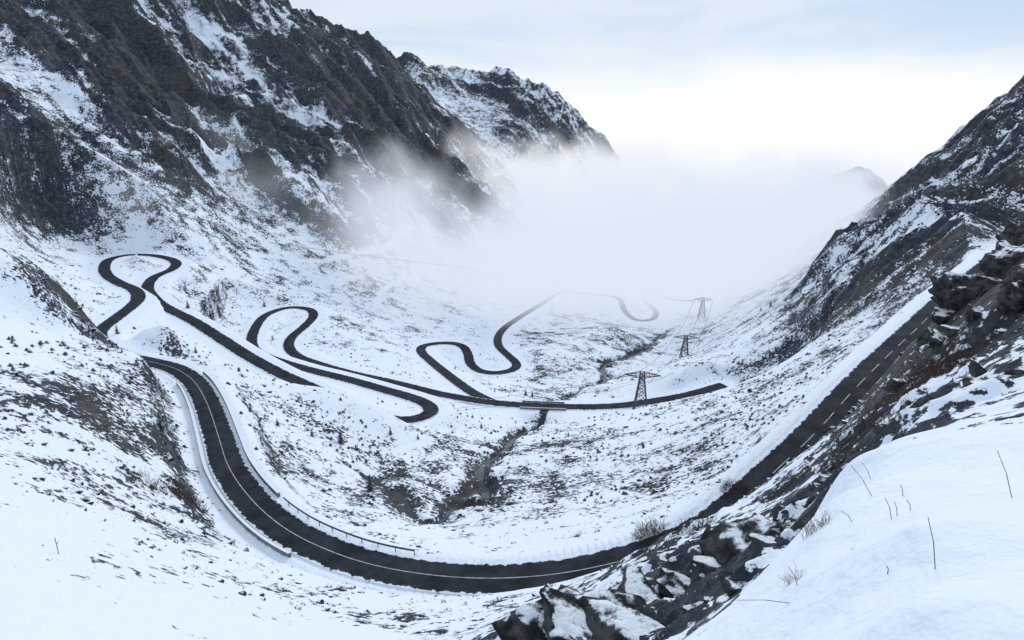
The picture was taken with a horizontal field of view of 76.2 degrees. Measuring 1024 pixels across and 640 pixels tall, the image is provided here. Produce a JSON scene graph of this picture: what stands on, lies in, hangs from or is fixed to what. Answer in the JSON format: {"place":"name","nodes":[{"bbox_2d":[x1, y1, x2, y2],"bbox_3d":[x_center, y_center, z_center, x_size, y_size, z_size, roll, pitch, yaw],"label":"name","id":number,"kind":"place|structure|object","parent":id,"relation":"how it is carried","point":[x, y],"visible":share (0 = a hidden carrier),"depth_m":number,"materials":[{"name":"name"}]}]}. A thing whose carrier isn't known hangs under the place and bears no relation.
{"place":"outdoors","nodes":[
{"label":"outdoors","id":0,"kind":"place"},
{"bbox_2d":[0,0,1023,639],"bbox_3d":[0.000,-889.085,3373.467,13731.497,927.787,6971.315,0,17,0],"label":"snowy mountain terrain","id":1,"kind":"structure","parent":0,"point":[264,128],"depth_m":281.24,"materials":[{"name":"white snow"}]},
{"bbox_2d":[126,467,173,497],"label":"bare shrub","id":2,"kind":"object","parent":1,"relation":"on","point":[154,483],"visible":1,"depth_m":108.36,"materials":[{"name":"brown plant"}]},
{"bbox_2d":[156,412,167,432],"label":"spruce tree","id":3,"kind":"object","parent":1,"relation":"on","point":[160,425],"visible":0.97,"depth_m":137.73,"materials":[{"name":"green plant"}]},
{"bbox_2d":[162,473,210,513],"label":"bare shrub","id":4,"kind":"object","parent":1,"relation":"on","point":[182,493],"visible":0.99,"depth_m":114.51,"materials":[{"name":"plant"}]},
{"bbox_2d":[176,382,290,557],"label":"stone parapet wall","id":5,"kind":"structure","parent":1,"relation":"on","point":[258,535],"depth_m":120.46,"materials":[{"name":"concrete"}]},
{"bbox_2d":[203,371,279,496],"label":"stone parapet wall","id":6,"kind":"structure","parent":1,"relation":"on","point":[271,487],"depth_m":145.86,"materials":[{"name":"concrete"}]},
{"bbox_2d":[337,432,344,444],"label":"spruce tree","id":7,"kind":"object","parent":1,"relation":"on","point":[340,438],"visible":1,"depth_m":199.16,"materials":[{"name":"green plant"}]},
{"bbox_2d":[283,497,414,555],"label":"guard rail","id":8,"kind":"object","parent":1,"relation":"on","point":[375,542],"visible":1,"depth_m":109.51,"materials":[{"name":"metal"}]},
{"bbox_2d":[365,475,376,491],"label":"spruce tree","id":9,"kind":"object","parent":1,"relation":"on","point":[369,486],"visible":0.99,"depth_m":166.86,"materials":[{"name":"green plant"}]},
{"bbox_2d":[359,473,480,524],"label":"mountain stream","id":10,"kind":"structure","parent":1,"relation":"on","point":[398,496],"depth_m":170.07,"materials":[{"name":"liquid"}]},
{"bbox_2d":[0,178,856,510],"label":"dwarf pine scrub","id":11,"kind":"object","parent":1,"relation":"on","point":[24,364],"visible":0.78,"depth_m":197.25,"materials":[{"name":"green plant"}]},
{"bbox_2d":[0,164,1021,616],"bbox_3d":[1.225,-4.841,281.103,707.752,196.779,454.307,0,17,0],"label":"scattered boulders","id":12,"kind":"object","parent":1,"relation":"on","point":[364,524],"visible":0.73,"depth_m":143.71,"materials":[{"name":"grey stone"}]},
{"bbox_2d":[520,400,565,410],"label":"stone bridge","id":13,"kind":"structure","parent":1,"relation":"on","point":[538,408],"depth_m":309.90,"materials":[{"name":"concrete"}]},
{"bbox_2d":[474,329,672,505],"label":"mountain stream","id":14,"kind":"structure","parent":1,"relation":"on","point":[478,473],"depth_m":255.87,"materials":[{"name":"liquid"}]},
{"bbox_2d":[623,371,660,408],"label":"lattice pylon","id":15,"kind":"object","parent":1,"relation":"on","point":[635,404],"visible":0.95,"depth_m":305.48,"materials":[{"name":"metal"}]},
{"bbox_2d":[271,242,712,410],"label":"power lines","id":16,"kind":"object","parent":15,"relation":"attached to","point":[556,284],"visible":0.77,"depth_m":550.64,"materials":[{"name":"metal"}]},
{"bbox_2d":[630,515,670,545],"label":"bare shrub","id":17,"kind":"object","parent":1,"relation":"on","point":[654,530],"visible":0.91,"depth_m":98.71,"materials":[{"name":"plant"}]},
{"bbox_2d":[673,335,697,357],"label":"lattice pylon","id":18,"kind":"object","parent":1,"relation":"on","point":[685,340],"visible":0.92,"depth_m":470.98,"materials":[{"name":"metal"}]},
{"bbox_2d":[666,511,718,539],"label":"bare shrub","id":19,"kind":"object","parent":1,"relation":"on","point":[698,526],"visible":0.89,"depth_m":48.56,"materials":[{"name":"brown plant"}]},
{"bbox_2d":[693,297,712,319],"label":"lattice pylon","id":20,"kind":"object","parent":1,"relation":"on","point":[703,304],"visible":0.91,"depth_m":601.45,"materials":[{"name":"metal"}]},
{"bbox_2d":[720,477,749,496],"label":"bare shrub","id":21,"kind":"object","parent":1,"relation":"on","point":[726,485],"visible":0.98,"depth_m":103.95,"materials":[{"name":"plant"}]},
{"bbox_2d":[491,220,1023,639],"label":"rock outcrop","id":22,"kind":"object","parent":1,"relation":"on","point":[563,612],"visible":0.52,"depth_m":27.22,"materials":[{"name":"grey stone"}]},
{"bbox_2d":[756,462,810,503],"bbox_3d":[18.591,11.346,44.717,3.334,3.751,3.104,0,17,0],"label":"bare shrub","id":23,"kind":"object","parent":1,"relation":"on","point":[772,492],"visible":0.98,"depth_m":44.42,"materials":[{"name":"plant"}]},
{"bbox_2d":[778,562,803,587],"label":"dry grass tuft","id":24,"kind":"object","parent":1,"relation":"on","point":[788,581],"visible":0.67,"depth_m":8.19,"materials":[{"name":"plant"}]},
{"bbox_2d":[795,503,830,538],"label":"dry grass tuft","id":25,"kind":"object","parent":1,"relation":"on","point":[814,526],"visible":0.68,"depth_m":9.62,"materials":[{"name":"plant"}]},
{"bbox_2d":[823,410,895,465],"bbox_3d":[21.178,7.237,40.097,3.244,4.581,3.588,0,17,0],"label":"bare shrub","id":26,"kind":"object","parent":1,"relation":"on","point":[851,440],"visible":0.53,"depth_m":40.55,"materials":[{"name":"brown plant"}]},
{"bbox_2d":[813,388,929,474],"bbox_3d":[17.786,5.845,32.462,4.191,6.660,4.461,0,17,0],"label":"bare shrub","id":27,"kind":"object","parent":1,"relation":"on","point":[871,425],"visible":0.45,"depth_m":32.38,"materials":[{"name":"brown plant"}]},
{"bbox_2d":[832,365,940,446],"bbox_3d":[26.044,6.475,45.071,6.103,7.796,6.280,-16,23,-42],"label":"bare shrub","id":28,"kind":"object","parent":1,"relation":"on","point":[858,419],"visible":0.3,"depth_m":45.90,"materials":[{"name":"brown plant"}]},
{"bbox_2d":[767,451,1011,602],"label":"dry grass stalks","id":29,"kind":"object","parent":1,"relation":"on","point":[896,511],"visible":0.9,"depth_m":7.52,"materials":[{"name":"brown plant"}]},
{"bbox_2d":[859,348,959,415],"bbox_3d":[35.667,6.102,58.483,7.096,7.890,7.581,0,17,0],"label":"bare shrub","id":30,"kind":"object","parent":1,"relation":"on","point":[914,379],"visible":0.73,"depth_m":57.86,"materials":[{"name":"brown plant"}]},
{"bbox_2d":[885,316,973,390],"bbox_3d":[38.699,3.328,60.689,5.942,8.634,6.535,5,18,15],"label":"bare shrub","id":31,"kind":"object","parent":1,"relation":"on","point":[904,375],"visible":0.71,"depth_m":60.26,"materials":[{"name":"brown plant"}]},
{"bbox_2d":[899,330,986,393],"bbox_3d":[37.403,4.042,57.151,6.020,6.623,6.565,11,20,33],"label":"bare shrub","id":32,"kind":"object","parent":1,"relation":"on","point":[961,361],"visible":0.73,"depth_m":56.63,"materials":[{"name":"brown plant"}]},
{"bbox_2d":[918,313,1017,375],"bbox_3d":[39.292,1.942,56.046,6.675,7.528,6.412,0,17,0],"label":"bare shrub","id":33,"kind":"object","parent":1,"relation":"on","point":[986,341],"visible":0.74,"depth_m":55.89,"materials":[{"name":"brown plant"}]},
{"bbox_2d":[416,291,658,399],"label":"mountain road","id":34,"kind":"structure","parent":0,"point":[450,376],"depth_m":443.96,"materials":[{"name":"grey asphalt"}]},
{"bbox_2d":[96,254,981,595],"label":"mountain road","id":35,"kind":"structure","parent":0,"point":[256,506],"depth_m":125.54,"materials":[{"name":"grey asphalt"}]},
{"bbox_2d":[289,0,1023,121],"label":"sky","id":36,"kind":"structure","parent":0,"point":[610,60],"materials":[{"name":"white"}]},
{"bbox_2d":[586,121,967,206],"bbox_3d":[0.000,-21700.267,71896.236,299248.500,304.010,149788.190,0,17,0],"label":"cloud","id":37,"kind":"structure","parent":0,"point":[761,163],"depth_m":5800.57,"materials":[{"name":"white"}]},
{"bbox_2d":[706,166,888,271],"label":"distant ridge","id":38,"kind":"structure","parent":0,"point":[788,222],"depth_m":1208.53,"materials":[{"name":"white snow"}]}
]}

